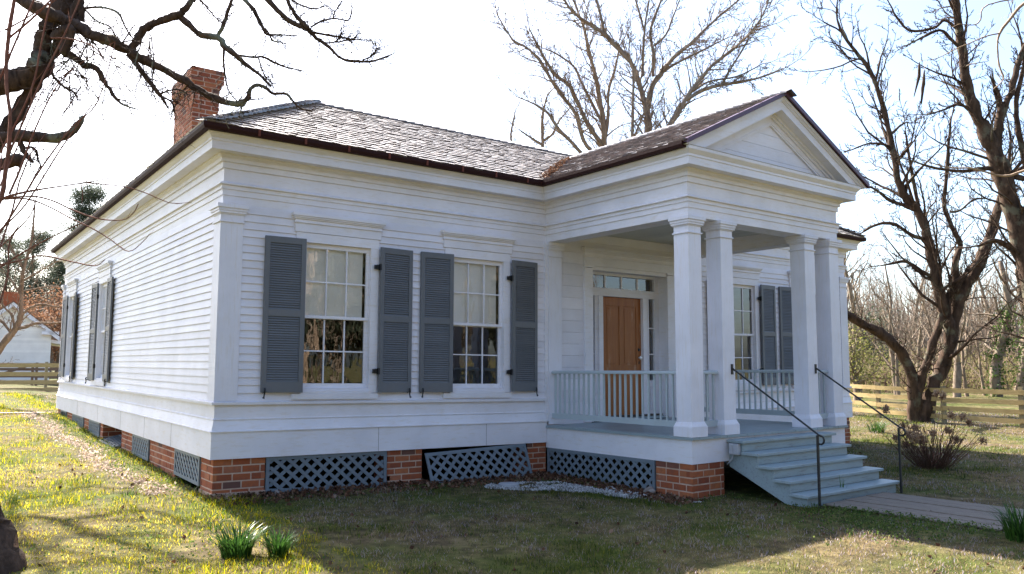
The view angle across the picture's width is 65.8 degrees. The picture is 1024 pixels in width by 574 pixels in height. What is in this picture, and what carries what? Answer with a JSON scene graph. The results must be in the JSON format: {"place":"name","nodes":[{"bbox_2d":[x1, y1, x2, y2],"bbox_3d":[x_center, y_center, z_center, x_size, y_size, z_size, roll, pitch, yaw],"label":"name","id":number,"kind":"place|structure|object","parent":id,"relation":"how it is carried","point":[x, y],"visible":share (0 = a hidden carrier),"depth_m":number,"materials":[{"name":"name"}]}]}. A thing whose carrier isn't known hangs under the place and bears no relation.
{"place":"outdoors","nodes":[
{"label":"outdoors","id":0,"kind":"place"},
{"bbox_2d":[0,371,1023,573],"bbox_3d":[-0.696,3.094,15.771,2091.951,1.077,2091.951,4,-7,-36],"label":"ground","id":1,"kind":"structure","parent":0,"point":[735,481],"depth_m":8.67,"materials":[{"name":"green plant"}]},
{"bbox_2d":[0,494,20,503],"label":"grass tuft","id":2,"kind":"object","parent":1,"relation":"on","point":[16,499],"visible":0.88,"depth_m":9.25,"materials":[{"name":"green plant"}]},
{"bbox_2d":[5,367,26,371],"bbox_3d":[-28.346,4.839,43.810,3.438,1.174,0.040,0,-5,1],"label":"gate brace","id":3,"kind":"object","parent":1,"relation":"on","point":[15,369],"depth_m":43.79,"materials":[{"name":"brown wood"}]},
{"bbox_2d":[0,276,32,299],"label":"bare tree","id":4,"kind":"object","parent":1,"relation":"on","point":[15,283],"visible":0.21,"depth_m":91.24,"materials":[{"name":"brown plant"}]},
{"bbox_2d":[0,224,44,304],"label":"pine tree","id":5,"kind":"object","parent":1,"relation":"on","point":[5,261],"visible":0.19,"depth_m":105.90,"materials":[{"name":"green plant"}]},
{"bbox_2d":[0,412,51,414],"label":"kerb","id":6,"kind":"structure","parent":1,"relation":"on","point":[5,413],"depth_m":20.88,"materials":[{"name":"grey concrete"}]},
{"bbox_2d":[0,283,52,316],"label":"oak tree","id":7,"kind":"object","parent":1,"relation":"on","point":[34,299],"visible":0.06,"depth_m":76.72,"materials":[{"name":"brown plant"}]},
{"bbox_2d":[0,362,58,390],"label":"rail fence","id":8,"kind":"object","parent":1,"relation":"on","point":[45,374],"visible":0.47,"depth_m":36.77,"materials":[{"name":"brown wood"}]},
{"bbox_2d":[0,367,58,385],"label":"rail fence","id":9,"kind":"object","parent":1,"relation":"on","point":[33,369],"visible":0.38,"depth_m":43.98,"materials":[{"name":"brown wood"}]},
{"bbox_2d":[0,292,60,379],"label":"outbuilding","id":10,"kind":"structure","parent":1,"relation":"on","point":[31,344],"depth_m":49.42,"materials":[{"name":"white paint"}]},
{"bbox_2d":[0,112,61,363],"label":"bare tree","id":11,"kind":"object","parent":1,"relation":"on","point":[8,337],"visible":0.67,"depth_m":23.97,"materials":[{"name":"brown plant"}]},
{"bbox_2d":[0,218,61,313],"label":"pine tree","id":12,"kind":"object","parent":1,"relation":"on","point":[38,249],"visible":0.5,"depth_m":98.98,"materials":[{"name":"green plant"}]},
{"bbox_2d":[23,293,62,358],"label":"oak tree","id":13,"kind":"object","parent":1,"relation":"on","point":[40,316],"visible":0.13,"depth_m":72.86,"materials":[{"name":"brown plant"}]},
{"bbox_2d":[27,257,63,311],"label":"pine tree","id":14,"kind":"object","parent":1,"relation":"on","point":[51,280],"depth_m":106.25,"materials":[{"name":"green plant"}]},
{"bbox_2d":[34,279,62,371],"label":"oak tree","id":15,"kind":"object","parent":1,"relation":"on","point":[58,297],"visible":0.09,"depth_m":77.31,"materials":[{"name":"brown plant"}]},
{"bbox_2d":[36,295,60,358],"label":"oak tree","id":16,"kind":"object","parent":1,"relation":"on","point":[49,309],"visible":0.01,"depth_m":81.85,"materials":[{"name":"brown plant"}]},
{"bbox_2d":[38,254,65,314],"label":"pine tree","id":17,"kind":"object","parent":1,"relation":"on","point":[62,269],"visible":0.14,"depth_m":99.79,"materials":[{"name":"green plant"}]},
{"bbox_2d":[43,279,62,371],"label":"bare tree","id":18,"kind":"object","parent":1,"relation":"on","point":[51,359],"visible":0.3,"depth_m":77.33,"materials":[{"name":"brown plant"}]},
{"bbox_2d":[45,175,114,236],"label":"pine tree","id":19,"kind":"object","parent":1,"relation":"on","point":[93,194],"visible":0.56,"depth_m":96.54,"materials":[{"name":"green plant"}]},
{"bbox_2d":[0,0,190,303],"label":"bare shrub","id":20,"kind":"object","parent":1,"relation":"on","point":[9,148],"visible":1,"depth_m":7.18,"materials":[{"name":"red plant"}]},
{"bbox_2d":[16,413,175,495],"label":"leaf litter","id":21,"kind":"object","parent":1,"relation":"on","point":[83,446],"visible":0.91,"depth_m":12.92,"materials":[{"name":"brown plant"}]},
{"bbox_2d":[99,434,121,447],"bbox_3d":[-7.500,2.921,15.013,0.399,0.117,1.524,4,-7,-36],"label":"lattice panel","id":22,"kind":"object","parent":1,"relation":"on","point":[117,441],"visible":0.64,"depth_m":15.11,"materials":[{"name":"paint"}]},
{"bbox_2d":[120,488,137,496],"bbox_3d":[-4.732,2.540,9.794,0.272,0.118,0.310,4,-7,-36],"label":"grass tuft","id":23,"kind":"object","parent":1,"relation":"on","point":[129,492],"visible":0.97,"depth_m":9.82,"materials":[{"name":"green plant"}]},
{"bbox_2d":[0,0,404,573],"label":"bare tree","id":24,"kind":"object","parent":1,"relation":"on","point":[12,553],"visible":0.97,"depth_m":8.56,"materials":[{"name":"brown plant"}]},
{"bbox_2d":[201,518,223,531],"bbox_3d":[-3.025,2.437,8.100,0.318,0.106,0.292,4,-7,-36],"label":"grass tuft","id":25,"kind":"object","parent":1,"relation":"on","point":[215,527],"visible":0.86,"depth_m":8.10,"materials":[{"name":"green plant"}]},
{"bbox_2d":[191,519,274,559],"bbox_3d":[-2.465,2.249,7.073,0.858,0.335,0.754,-4,-7,39],"label":"daffodil clump","id":26,"kind":"object","parent":1,"relation":"on","point":[239,546],"visible":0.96,"depth_m":7.04,"materials":[{"name":"green plant"}]},
{"bbox_2d":[243,525,313,557],"bbox_3d":[-2.068,2.295,7.129,0.632,0.264,0.669,4,-7,-36],"label":"daffodil clump","id":27,"kind":"object","parent":1,"relation":"on","point":[282,545],"visible":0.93,"depth_m":7.09,"materials":[{"name":"green plant"}]},
{"bbox_2d":[49,66,905,507],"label":"cottage","id":28,"kind":"structure","parent":1,"relation":"on","point":[393,296],"depth_m":11.88,"materials":[{"name":"white paint"}]},
{"bbox_2d":[63,278,77,381],"bbox_3d":[-11.030,1.098,19.845,0.220,2.518,1.390,4,-7,-36],"label":"window","id":29,"kind":"structure","parent":28,"relation":"in","point":[72,285],"depth_m":20.19,"materials":[{"name":"white paint"}]},
{"bbox_2d":[92,260,112,385],"bbox_3d":[-8.422,0.771,16.354,0.220,2.508,1.390,4,-7,-36],"label":"window","id":30,"kind":"structure","parent":28,"relation":"in","point":[105,269],"depth_m":16.68,"materials":[{"name":"white paint"}]},
{"bbox_2d":[290,211,386,398],"bbox_3d":[-2.437,0.290,10.987,1.385,2.524,0.220,4,-7,-36],"label":"window","id":31,"kind":"structure","parent":28,"relation":"in","point":[334,264],"depth_m":11.09,"materials":[{"name":"white paint"}]},
{"bbox_2d":[440,229,516,397],"bbox_3d":[-0.551,0.449,12.380,1.385,2.561,0.220,4,-7,-36],"label":"window","id":32,"kind":"structure","parent":28,"relation":"in","point":[475,294],"depth_m":12.50,"materials":[{"name":"white paint"}]},
{"bbox_2d":[603,297,641,415],"bbox_3d":[2.017,1.277,14.491,1.020,2.169,0.120,4,-7,-36],"label":"door","id":33,"kind":"structure","parent":28,"relation":"in","point":[621,316],"depth_m":14.54,"materials":[{"name":"brown wood"}]},
{"bbox_2d":[733,264,762,390],"bbox_3d":[4.669,0.833,16.243,1.385,2.564,0.220,4,-7,-36],"label":"window","id":34,"kind":"structure","parent":28,"relation":"in","point":[740,272],"depth_m":16.48,"materials":[{"name":"white paint"}]},
{"bbox_2d":[787,271,817,387],"bbox_3d":[6.562,0.959,17.645,1.385,2.542,0.220,4,-7,-36],"label":"window","id":35,"kind":"structure","parent":28,"relation":"in","point":[788,272],"depth_m":17.35,"materials":[{"name":"white paint"}]},
{"bbox_2d":[424,443,531,482],"bbox_3d":[-0.471,2.719,12.075,1.921,0.540,0.165,4,-7,-36],"label":"lattice panel","id":36,"kind":"object","parent":1,"relation":"on","point":[512,447],"visible":0.7,"depth_m":12.06,"materials":[{"name":"paint"}]},
{"bbox_2d":[0,245,1022,379],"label":"distant wood","id":37,"kind":"object","parent":1,"relation":"on","point":[908,318],"visible":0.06,"depth_m":83.31,"materials":[{"name":"brown plant"}]},
{"bbox_2d":[19,402,1023,573],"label":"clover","id":38,"kind":"object","parent":1,"relation":"on","point":[870,527],"visible":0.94,"depth_m":8.84,"materials":[{"name":"green plant"}]},
{"bbox_2d":[29,420,1023,573],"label":"fallen leaves","id":39,"kind":"object","parent":1,"relation":"on","point":[545,475],"visible":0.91,"depth_m":10.70,"materials":[{"name":"brown plant"}]},
{"bbox_2d":[484,481,700,502],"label":"gravel","id":40,"kind":"structure","parent":1,"relation":"on","point":[569,486],"depth_m":11.16,"materials":[{"name":"grey gravel"}]},
{"bbox_2d":[499,482,518,487],"bbox_3d":[-0.044,2.860,11.461,0.298,0.044,0.298,4,-7,-36],"label":"valve cover","id":41,"kind":"object","parent":40,"relation":"on","point":[509,484],"visible":0.97,"depth_m":11.38,"materials":[{"name":"grey metal"}]},
{"bbox_2d":[643,486,655,492],"bbox_3d":[1.908,2.800,10.953,0.171,0.092,0.173,-2,-6,21],"label":"rock","id":42,"kind":"object","parent":1,"relation":"on","point":[650,489],"visible":0.8,"depth_m":10.90,"materials":[{"name":"grey stone"}]},
{"bbox_2d":[836,213,878,397],"bbox_3d":[18.023,1.086,42.496,3.373,10.299,5.614,-2,-6,26],"label":"bare tree","id":43,"kind":"object","parent":1,"relation":"on","point":[851,288],"visible":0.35,"depth_m":42.45,"materials":[{"name":"brown plant"}]},
{"bbox_2d":[844,233,884,342],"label":"bare tree","id":44,"kind":"object","parent":1,"relation":"on","point":[851,263],"visible":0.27,"depth_m":47.33,"materials":[{"name":"brown plant"}]},
{"bbox_2d":[847,255,882,321],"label":"bare tree","id":45,"kind":"object","parent":1,"relation":"on","point":[866,296],"visible":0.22,"depth_m":70.48,"materials":[{"name":"brown plant"}]},
{"bbox_2d":[847,260,888,374],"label":"bare tree","id":46,"kind":"object","parent":1,"relation":"on","point":[859,310],"visible":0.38,"depth_m":65.33,"materials":[{"name":"brown plant"}]},
{"bbox_2d":[848,312,900,400],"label":"thicket tree","id":47,"kind":"object","parent":1,"relation":"on","point":[854,373],"visible":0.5,"depth_m":39.74,"materials":[{"name":"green plant"}]},
{"bbox_2d":[864,418,888,432],"bbox_3d":[9.884,3.756,21.542,0.986,0.399,1.102,-2,-6,20],"label":"daffodil clump","id":48,"kind":"object","parent":1,"relation":"on","point":[876,427],"visible":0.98,"depth_m":21.38,"materials":[{"name":"green plant"}]},
{"bbox_2d":[848,294,912,381],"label":"evergreen tree","id":49,"kind":"object","parent":1,"relation":"on","point":[864,338],"visible":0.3,"depth_m":60.02,"materials":[{"name":"green plant"}]},
{"bbox_2d":[848,250,929,394],"bbox_3d":[21.908,2.091,46.917,4.975,9.211,5.528,-3,-6,31],"label":"bare tree","id":50,"kind":"object","parent":1,"relation":"on","point":[892,356],"visible":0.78,"depth_m":46.86,"materials":[{"name":"brown plant"}]},
{"bbox_2d":[865,278,924,394],"bbox_3d":[21.826,2.939,45.133,3.244,7.139,3.907,-3,-6,32],"label":"bare tree","id":51,"kind":"object","parent":1,"relation":"on","point":[897,366],"visible":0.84,"depth_m":45.21,"materials":[{"name":"brown plant"}]},
{"bbox_2d":[787,0,1022,422],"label":"bare tree","id":52,"kind":"object","parent":1,"relation":"on","point":[949,304],"visible":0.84,"depth_m":25.90,"materials":[{"name":"brown plant"}]},
{"bbox_2d":[870,245,949,383],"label":"bare tree","id":53,"kind":"object","parent":1,"relation":"on","point":[916,309],"visible":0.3,"depth_m":69.22,"materials":[{"name":"brown plant"}]},
{"bbox_2d":[893,303,926,362],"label":"bare tree","id":54,"kind":"object","parent":1,"relation":"on","point":[906,325],"visible":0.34,"depth_m":67.20,"materials":[{"name":"brown plant"}]},
{"bbox_2d":[880,264,947,368],"bbox_3d":[27.319,2.792,53.151,3.234,8.966,4.330,2,-6,-15],"label":"bare tree","id":55,"kind":"object","parent":1,"relation":"on","point":[919,342],"visible":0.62,"depth_m":53.12,"materials":[{"name":"brown plant"}]},
{"bbox_2d":[892,291,942,381],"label":"bare tree","id":56,"kind":"object","parent":1,"relation":"on","point":[924,346],"visible":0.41,"depth_m":59.52,"materials":[{"name":"brown plant"}]},
{"bbox_2d":[888,266,960,373],"bbox_3d":[25.788,2.729,48.800,3.784,8.328,4.558,-5,-7,42],"label":"bare tree","id":57,"kind":"object","parent":1,"relation":"on","point":[928,318],"visible":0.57,"depth_m":49.06,"materials":[{"name":"brown plant"}]},
{"bbox_2d":[850,374,1014,391],"bbox_3d":[30.855,6.724,55.269,19.851,1.325,1.777,2,-6,-15],"label":"rail fence","id":58,"kind":"object","parent":1,"relation":"on","point":[885,381],"visible":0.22,"depth_m":53.89,"materials":[{"name":"brown wood"}]},
{"bbox_2d":[881,389,986,469],"bbox_3d":[7.559,2.552,14.274,1.735,1.407,2.166,-3,-6,31],"label":"hydrangea","id":59,"kind":"object","parent":1,"relation":"on","point":[921,439],"visible":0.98,"depth_m":14.08,"materials":[{"name":"brown plant"}]},
{"bbox_2d":[851,334,1018,393],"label":"undergrowth","id":60,"kind":"object","parent":1,"relation":"on","point":[951,376],"visible":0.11,"depth_m":54.26,"materials":[{"name":"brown plant"}]},
{"bbox_2d":[906,303,965,359],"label":"bare tree","id":61,"kind":"object","parent":1,"relation":"on","point":[932,324],"visible":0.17,"depth_m":64.25,"materials":[{"name":"brown plant"}]},
{"bbox_2d":[849,382,1023,427],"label":"rail fence","id":62,"kind":"object","parent":1,"relation":"on","point":[943,408],"visible":0.47,"depth_m":25.10,"materials":[{"name":"brown wood"}]},
{"bbox_2d":[869,0,1023,339],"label":"bare tree","id":63,"kind":"object","parent":1,"relation":"on","point":[990,138],"visible":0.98,"depth_m":21.92,"materials":[{"name":"brown plant"}]},
{"bbox_2d":[911,232,981,396],"bbox_3d":[25.620,1.272,46.737,2.732,10.779,6.706,0,-5,4],"label":"bare tree","id":64,"kind":"object","parent":1,"relation":"on","point":[957,378],"visible":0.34,"depth_m":45.27,"materials":[{"name":"brown plant"}]},
{"bbox_2d":[912,262,990,375],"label":"bare tree","id":65,"kind":"object","parent":1,"relation":"on","point":[963,321],"visible":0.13,"depth_m":68.75,"materials":[{"name":"brown plant"}]},
{"bbox_2d":[918,282,987,396],"bbox_3d":[25.963,3.090,46.121,3.856,7.045,3.201,3,-6,-24],"label":"bare tree","id":66,"kind":"object","parent":1,"relation":"on","point":[963,365],"visible":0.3,"depth_m":46.00,"materials":[{"name":"brown plant"}]},
{"bbox_2d":[945,283,986,388],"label":"bare tree","id":67,"kind":"object","parent":1,"relation":"on","point":[967,326],"visible":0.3,"depth_m":60.07,"materials":[{"name":"brown plant"}]},
{"bbox_2d":[914,0,1023,176],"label":"pod tree","id":68,"kind":"object","parent":1,"relation":"on","point":[1021,5],"visible":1,"depth_m":6.50,"materials":[{"name":"beige plant"}]},
{"bbox_2d":[959,295,997,395],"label":"bare tree","id":69,"kind":"object","parent":1,"relation":"on","point":[980,367],"visible":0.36,"depth_m":47.62,"materials":[{"name":"brown plant"}]},
{"bbox_2d":[966,231,1013,389],"bbox_3d":[33.012,1.816,53.918,2.814,11.103,6.908,-4,-7,40],"label":"bare tree","id":70,"kind":"object","parent":1,"relation":"on","point":[987,307],"visible":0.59,"depth_m":54.06,"materials":[{"name":"brown plant"}]},
{"bbox_2d":[960,295,1021,384],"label":"bare tree","id":71,"kind":"object","parent":1,"relation":"on","point":[977,309],"visible":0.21,"depth_m":60.91,"materials":[{"name":"brown plant"}]},
{"bbox_2d":[963,255,1023,396],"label":"ivy tree","id":72,"kind":"object","parent":1,"relation":"on","point":[994,380],"visible":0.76,"depth_m":45.56,"materials":[{"name":"green plant"}]},
{"bbox_2d":[972,274,1022,367],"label":"bare tree","id":73,"kind":"object","parent":1,"relation":"on","point":[1015,331],"visible":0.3,"depth_m":53.27,"materials":[{"name":"brown plant"}]},
{"bbox_2d":[974,252,1023,389],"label":"ivy tree","id":74,"kind":"object","parent":1,"relation":"on","point":[1019,379],"visible":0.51,"depth_m":48.81,"materials":[{"name":"green plant"}]},
{"bbox_2d":[979,497,1023,542],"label":"daffodil clump","id":75,"kind":"object","parent":1,"relation":"on","point":[1013,530],"visible":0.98,"depth_m":8.17,"materials":[{"name":"green plant"}]},
{"bbox_2d":[1005,333,1021,387],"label":"bare tree","id":76,"kind":"object","parent":1,"relation":"on","point":[1012,353],"visible":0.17,"depth_m":63.40,"materials":[{"name":"brown plant"}]},
{"bbox_2d":[1009,289,1023,333],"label":"bare tree","id":77,"kind":"object","parent":1,"relation":"on","point":[1018,315],"visible":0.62,"depth_m":45.44,"materials":[{"name":"brown plant"}]},
{"bbox_2d":[0,0,1023,348],"label":"sky","id":78,"kind":"structure","parent":0,"point":[447,82],"materials":[{"name":"white"}]},
{"bbox_2d":[502,75,533,140],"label":"bare tree","id":79,"kind":"object","parent":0,"point":[513,121],"visible":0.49,"depth_m":49.94,"materials":[{"name":"grey plant"}]},
{"bbox_2d":[507,62,575,148],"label":"bare tree","id":80,"kind":"object","parent":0,"point":[543,140],"visible":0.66,"depth_m":47.94,"materials":[{"name":"grey plant"}]},
{"bbox_2d":[475,0,654,153],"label":"bare tree","id":81,"kind":"object","parent":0,"point":[603,123],"visible":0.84,"depth_m":44.91,"materials":[{"name":"grey plant"}]},
{"bbox_2d":[619,0,651,139],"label":"bare tree","id":82,"kind":"object","parent":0,"point":[632,120],"visible":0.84,"depth_m":40.95,"materials":[{"name":"grey plant"}]},
{"bbox_2d":[541,0,760,137],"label":"bare tree","id":83,"kind":"object","parent":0,"point":[605,35],"visible":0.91,"depth_m":41.91,"materials":[{"name":"grey plant"}]},
{"bbox_2d":[647,0,813,129],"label":"bare tree","id":84,"kind":"object","parent":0,"point":[690,94],"visible":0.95,"depth_m":39.96,"materials":[{"name":"grey plant"}]},
{"bbox_2d":[823,492,1022,530],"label":"path","id":85,"kind":"structure","parent":0,"point":[943,509],"depth_m":9.81,"materials":[{"name":"grey wood"}]},
{"bbox_2d":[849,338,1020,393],"bbox_3d":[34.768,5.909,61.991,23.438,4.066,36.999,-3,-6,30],"label":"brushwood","id":86,"kind":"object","parent":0,"point":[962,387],"visible":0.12,"depth_m":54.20,"materials":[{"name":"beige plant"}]}
]}

